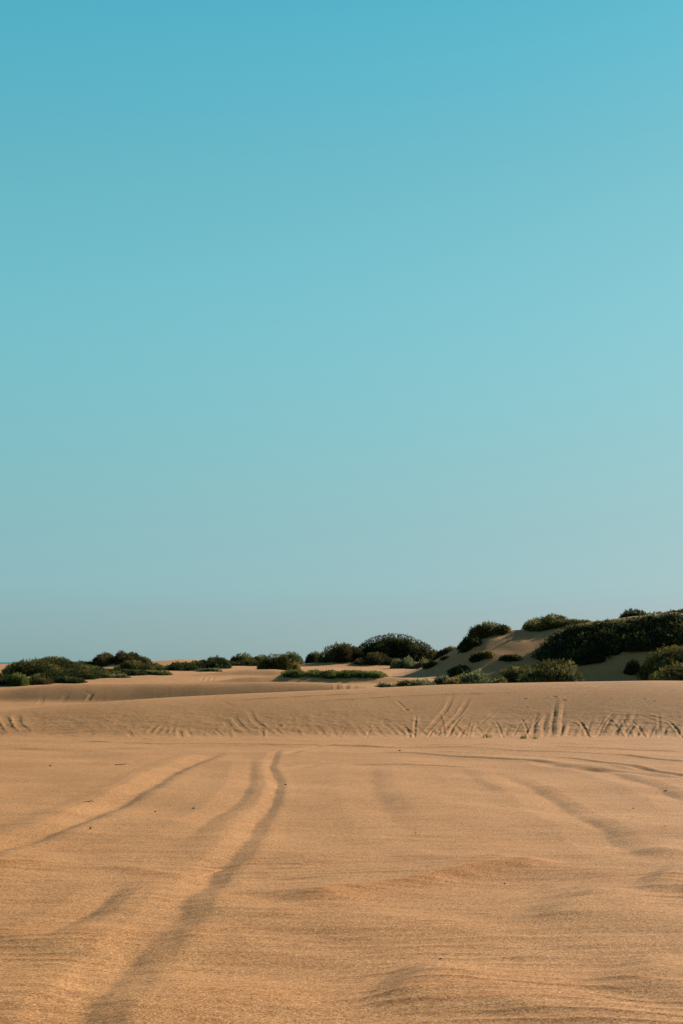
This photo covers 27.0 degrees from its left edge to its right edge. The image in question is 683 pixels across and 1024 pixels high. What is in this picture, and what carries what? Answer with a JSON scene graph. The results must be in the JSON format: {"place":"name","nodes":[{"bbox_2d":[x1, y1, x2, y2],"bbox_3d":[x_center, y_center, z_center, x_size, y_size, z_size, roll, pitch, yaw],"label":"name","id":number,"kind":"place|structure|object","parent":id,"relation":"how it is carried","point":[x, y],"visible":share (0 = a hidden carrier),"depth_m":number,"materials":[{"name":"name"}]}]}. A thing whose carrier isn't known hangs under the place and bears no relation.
{"place":"outdoors","nodes":[
{"label":"outdoors","id":0,"kind":"place"},
{"bbox_2d":[0,612,682,1023],"bbox_3d":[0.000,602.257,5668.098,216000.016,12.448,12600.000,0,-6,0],"label":"ground","id":1,"kind":"structure","parent":0,"point":[360,868],"depth_m":12.35,"materials":[{"name":"beige sand"}]},
{"bbox_2d":[0,673,8,685],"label":"shrub","id":2,"kind":"object","parent":1,"relation":"on","point":[3,680],"visible":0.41,"depth_m":56.15,"materials":[{"name":"green plant"}]},
{"bbox_2d":[4,672,30,685],"bbox_3d":[-12.655,6.593,55.567,1.071,0.712,1.329,0,-6,0],"label":"shrub","id":3,"kind":"object","parent":1,"relation":"on","point":[16,679],"visible":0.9,"depth_m":55.18,"materials":[{"name":"green plant"}]},
{"bbox_2d":[1,657,66,676],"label":"shrub","id":4,"kind":"object","parent":1,"relation":"on","point":[33,667],"visible":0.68,"depth_m":64.78,"materials":[{"name":"green plant"}]},
{"bbox_2d":[29,676,56,684],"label":"shrub","id":5,"kind":"object","parent":1,"relation":"on","point":[40,680],"visible":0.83,"depth_m":56.04,"materials":[{"name":"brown plant"}]},
{"bbox_2d":[29,668,80,678],"bbox_3d":[-12.169,7.060,61.692,2.568,0.658,3.712,0,-6,0],"label":"shrub","id":6,"kind":"object","parent":1,"relation":"on","point":[58,673],"visible":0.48,"depth_m":60.72,"materials":[{"name":"green plant"}]},
{"bbox_2d":[40,656,71,665],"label":"shrub","id":7,"kind":"object","parent":1,"relation":"on","point":[57,660],"visible":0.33,"depth_m":81.13,"materials":[{"name":"green plant"}]},
{"bbox_2d":[50,675,87,682],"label":"shrub","id":8,"kind":"object","parent":1,"relation":"on","point":[69,679],"visible":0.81,"depth_m":57.13,"materials":[{"name":"green plant"}]},
{"bbox_2d":[67,660,92,665],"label":"shrub","id":9,"kind":"object","parent":1,"relation":"on","point":[79,661],"visible":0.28,"depth_m":79.29,"materials":[{"name":"green plant"}]},
{"bbox_2d":[59,662,102,669],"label":"shrub","id":10,"kind":"object","parent":1,"relation":"on","point":[71,666],"visible":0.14,"depth_m":72.33,"materials":[{"name":"green plant"}]},
{"bbox_2d":[64,669,105,679],"bbox_3d":[-11.150,7.083,61.561,1.870,0.607,2.918,0,-6,0],"label":"shrub","id":11,"kind":"object","parent":1,"relation":"on","point":[90,675],"visible":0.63,"depth_m":61.05,"materials":[{"name":"green plant"}]},
{"bbox_2d":[70,664,103,671],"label":"shrub","id":12,"kind":"object","parent":1,"relation":"on","point":[80,667],"visible":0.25,"depth_m":69.45,"materials":[{"name":"green plant"}]},
{"bbox_2d":[83,668,129,671],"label":"shrub","id":13,"kind":"object","parent":1,"relation":"on","point":[106,669],"visible":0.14,"depth_m":67.06,"materials":[{"name":"green plant"}]},
{"bbox_2d":[95,669,124,674],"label":"shrub","id":14,"kind":"object","parent":1,"relation":"on","point":[111,672],"visible":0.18,"depth_m":64.35,"materials":[{"name":"green plant"}]},
{"bbox_2d":[102,673,130,677],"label":"shrub","id":15,"kind":"object","parent":1,"relation":"on","point":[113,675],"visible":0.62,"depth_m":62.31,"materials":[{"name":"green plant"}]},
{"bbox_2d":[91,650,162,667],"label":"shrub","id":16,"kind":"object","parent":1,"relation":"on","point":[103,659],"visible":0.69,"depth_m":78.67,"materials":[{"name":"green plant"}]},
{"bbox_2d":[114,660,155,669],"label":"shrub","id":17,"kind":"object","parent":1,"relation":"on","point":[136,665],"visible":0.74,"depth_m":74.96,"materials":[{"name":"green plant"}]},
{"bbox_2d":[121,669,149,675],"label":"shrub","id":18,"kind":"object","parent":1,"relation":"on","point":[134,672],"visible":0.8,"depth_m":65.96,"materials":[{"name":"green plant"}]},
{"bbox_2d":[146,669,171,674],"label":"shrub","id":19,"kind":"object","parent":1,"relation":"on","point":[160,672],"visible":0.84,"depth_m":66.38,"materials":[{"name":"green plant"}]},
{"bbox_2d":[153,661,200,670],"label":"shrub","id":20,"kind":"object","parent":1,"relation":"on","point":[180,666],"visible":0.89,"depth_m":74.35,"materials":[{"name":"green plant"}]},
{"bbox_2d":[195,667,222,671],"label":"shrub","id":21,"kind":"object","parent":1,"relation":"on","point":[210,670],"visible":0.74,"depth_m":72.23,"materials":[{"name":"green plant"}]},
{"bbox_2d":[190,655,231,668],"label":"shrub","id":22,"kind":"object","parent":1,"relation":"on","point":[217,662],"visible":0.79,"depth_m":80.15,"materials":[{"name":"green plant"}]},
{"bbox_2d":[229,652,256,662],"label":"shrub","id":23,"kind":"object","parent":1,"relation":"on","point":[243,657],"visible":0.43,"depth_m":97.05,"materials":[{"name":"green plant"}]},
{"bbox_2d":[230,659,259,665],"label":"shrub","id":24,"kind":"object","parent":1,"relation":"on","point":[250,662],"visible":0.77,"depth_m":88.87,"materials":[{"name":"green plant"}]},
{"bbox_2d":[254,654,267,661],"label":"shrub","id":25,"kind":"object","parent":1,"relation":"on","point":[258,658],"visible":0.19,"depth_m":98.98,"materials":[{"name":"green plant"}]},
{"bbox_2d":[257,653,293,669],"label":"shrub","id":26,"kind":"object","parent":1,"relation":"on","point":[281,662],"visible":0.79,"depth_m":72.98,"materials":[{"name":"green plant"}]},
{"bbox_2d":[278,651,304,663],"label":"shrub","id":27,"kind":"object","parent":1,"relation":"on","point":[292,656],"visible":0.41,"depth_m":104.01,"materials":[{"name":"green plant"}]},
{"bbox_2d":[292,660,301,669],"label":"shrub","id":28,"kind":"object","parent":1,"relation":"on","point":[296,666],"visible":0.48,"depth_m":73.51,"materials":[{"name":"green plant"}]},
{"bbox_2d":[304,651,322,663],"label":"shrub","id":29,"kind":"object","parent":1,"relation":"on","point":[311,657],"visible":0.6,"depth_m":102.80,"materials":[{"name":"green plant"}]},
{"bbox_2d":[280,669,388,678],"bbox_3d":[-0.306,6.682,58.595,4.512,0.501,2.327,0,-6,0],"label":"shrub","id":30,"kind":"object","parent":1,"relation":"on","point":[326,674],"visible":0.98,"depth_m":57.83,"materials":[{"name":"green plant"}]},
{"bbox_2d":[317,641,364,662],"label":"shrub","id":31,"kind":"object","parent":1,"relation":"on","point":[343,653],"visible":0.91,"depth_m":86.61,"materials":[{"name":"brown plant"}]},
{"bbox_2d":[353,651,395,665],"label":"shrub","id":32,"kind":"object","parent":1,"relation":"on","point":[375,658],"visible":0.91,"depth_m":84.78,"materials":[{"name":"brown plant"}]},
{"bbox_2d":[374,682,398,686],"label":"shrub","id":33,"kind":"object","parent":1,"relation":"on","point":[385,685],"visible":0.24,"depth_m":49.50,"materials":[{"name":"green plant"}]},
{"bbox_2d":[358,633,432,661],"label":"shrub","id":34,"kind":"object","parent":1,"relation":"on","point":[400,647],"visible":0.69,"depth_m":88.17,"materials":[{"name":"green plant"}]},
{"bbox_2d":[389,656,417,668],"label":"shrub","id":35,"kind":"object","parent":1,"relation":"on","point":[406,663],"visible":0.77,"depth_m":78.90,"materials":[{"name":"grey plant"}]},
{"bbox_2d":[395,680,412,686],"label":"shrub","id":36,"kind":"object","parent":1,"relation":"on","point":[403,683],"visible":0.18,"depth_m":51.47,"materials":[{"name":"green plant"}]},
{"bbox_2d":[411,658,428,668],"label":"shrub","id":37,"kind":"object","parent":1,"relation":"on","point":[418,664],"visible":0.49,"depth_m":78.15,"materials":[{"name":"green plant"}]},
{"bbox_2d":[407,677,435,685],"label":"shrub","id":38,"kind":"object","parent":1,"relation":"on","point":[420,682],"visible":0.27,"depth_m":49.44,"materials":[{"name":"green plant"}]},
{"bbox_2d":[418,649,436,662],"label":"shrub","id":39,"kind":"object","parent":1,"relation":"on","point":[430,654],"visible":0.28,"depth_m":85.44,"materials":[{"name":"green plant"}]},
{"bbox_2d":[422,660,437,668],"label":"shrub","id":40,"kind":"object","parent":1,"relation":"on","point":[428,664],"visible":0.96,"depth_m":65.53,"materials":[{"name":"green plant"}]},
{"bbox_2d":[432,675,451,684],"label":"shrub","id":41,"kind":"object","parent":1,"relation":"on","point":[439,680],"visible":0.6,"depth_m":55.44,"materials":[{"name":"green plant"}]},
{"bbox_2d":[430,645,456,660],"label":"shrub","id":42,"kind":"object","parent":1,"relation":"on","point":[441,653],"visible":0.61,"depth_m":71.03,"materials":[{"name":"green plant"}]},
{"bbox_2d":[442,676,462,684],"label":"shrub","id":43,"kind":"object","parent":1,"relation":"on","point":[453,681],"visible":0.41,"depth_m":53.45,"materials":[{"name":"green plant"}]},
{"bbox_2d":[447,664,470,676],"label":"shrub","id":44,"kind":"object","parent":1,"relation":"on","point":[454,670],"visible":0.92,"depth_m":62.21,"materials":[{"name":"green plant"}]},
{"bbox_2d":[457,635,482,653],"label":"shrub","id":45,"kind":"object","parent":1,"relation":"on","point":[466,644],"visible":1,"depth_m":65.61,"materials":[{"name":"green plant"}]},
{"bbox_2d":[453,668,492,683],"bbox_3d":[5.038,6.436,54.547,1.846,0.958,2.742,0,-6,0],"label":"shrub","id":46,"kind":"object","parent":1,"relation":"on","point":[475,677],"visible":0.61,"depth_m":53.99,"materials":[{"name":"green plant"}]},
{"bbox_2d":[468,651,484,662],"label":"shrub","id":47,"kind":"object","parent":1,"relation":"on","point":[476,657],"visible":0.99,"depth_m":63.36,"materials":[{"name":"green plant"}]},
{"bbox_2d":[481,649,495,658],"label":"shrub","id":48,"kind":"object","parent":1,"relation":"on","point":[489,653],"visible":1,"depth_m":63.37,"materials":[{"name":"green plant"}]},
{"bbox_2d":[467,620,512,638],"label":"shrub","id":49,"kind":"object","parent":1,"relation":"on","point":[484,630],"visible":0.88,"depth_m":66.66,"materials":[{"name":"green plant"}]},
{"bbox_2d":[482,676,511,683],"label":"shrub","id":50,"kind":"object","parent":1,"relation":"on","point":[501,680],"visible":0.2,"depth_m":52.50,"materials":[{"name":"green plant"}]},
{"bbox_2d":[498,653,522,660],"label":"shrub","id":51,"kind":"object","parent":1,"relation":"on","point":[510,657],"visible":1,"depth_m":62.84,"materials":[{"name":"green plant"}]},
{"bbox_2d":[493,664,537,682],"bbox_3d":[6.648,6.418,55.169,2.552,1.102,2.734,0,-6,0],"label":"shrub","id":52,"kind":"object","parent":1,"relation":"on","point":[511,674],"visible":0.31,"depth_m":54.90,"materials":[{"name":"green plant"}]},
{"bbox_2d":[531,659,560,669],"bbox_3d":[8.271,6.522,57.592,1.787,1.294,2.310,0,-6,0],"label":"shrub","id":53,"kind":"object","parent":1,"relation":"on","point":[541,664],"visible":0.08,"depth_m":57.59,"materials":[{"name":"green plant"}]},
{"bbox_2d":[521,613,573,631],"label":"shrub","id":54,"kind":"object","parent":1,"relation":"on","point":[541,624],"visible":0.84,"depth_m":67.13,"materials":[{"name":"green plant"}]},
{"bbox_2d":[515,658,587,682],"bbox_3d":[7.825,6.211,53.487,2.739,1.454,3.136,0,-6,0],"label":"shrub","id":55,"kind":"object","parent":1,"relation":"on","point":[554,671],"visible":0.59,"depth_m":52.91,"materials":[{"name":"green plant"}]},
{"bbox_2d":[568,618,592,623],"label":"shrub","id":56,"kind":"object","parent":1,"relation":"on","point":[576,620],"visible":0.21,"depth_m":67.58,"materials":[{"name":"green plant"}]},
{"bbox_2d":[532,609,682,664],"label":"creeping scrub","id":57,"kind":"object","parent":1,"relation":"on","point":[593,642],"visible":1,"depth_m":62.52,"materials":[{"name":"green plant"}]},
{"bbox_2d":[623,658,639,674],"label":"shrub","id":58,"kind":"object","parent":1,"relation":"on","point":[632,666],"visible":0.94,"depth_m":59.74,"materials":[{"name":"green plant"}]},
{"bbox_2d":[618,608,645,617],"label":"shrub","id":59,"kind":"object","parent":1,"relation":"on","point":[630,612],"visible":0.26,"depth_m":69.37,"materials":[{"name":"green plant"}]},
{"bbox_2d":[635,643,682,680],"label":"shrub","id":60,"kind":"object","parent":1,"relation":"on","point":[656,662],"visible":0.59,"depth_m":56.53,"materials":[{"name":"green plant"}]},
{"bbox_2d":[647,659,682,680],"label":"shrub","id":61,"kind":"object","parent":1,"relation":"on","point":[670,673],"visible":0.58,"depth_m":52.17,"materials":[{"name":"green plant"}]},
{"bbox_2d":[0,0,682,661],"label":"sky","id":62,"kind":"structure","parent":0,"point":[323,323],"materials":[{"name":"blue"}]}
]}

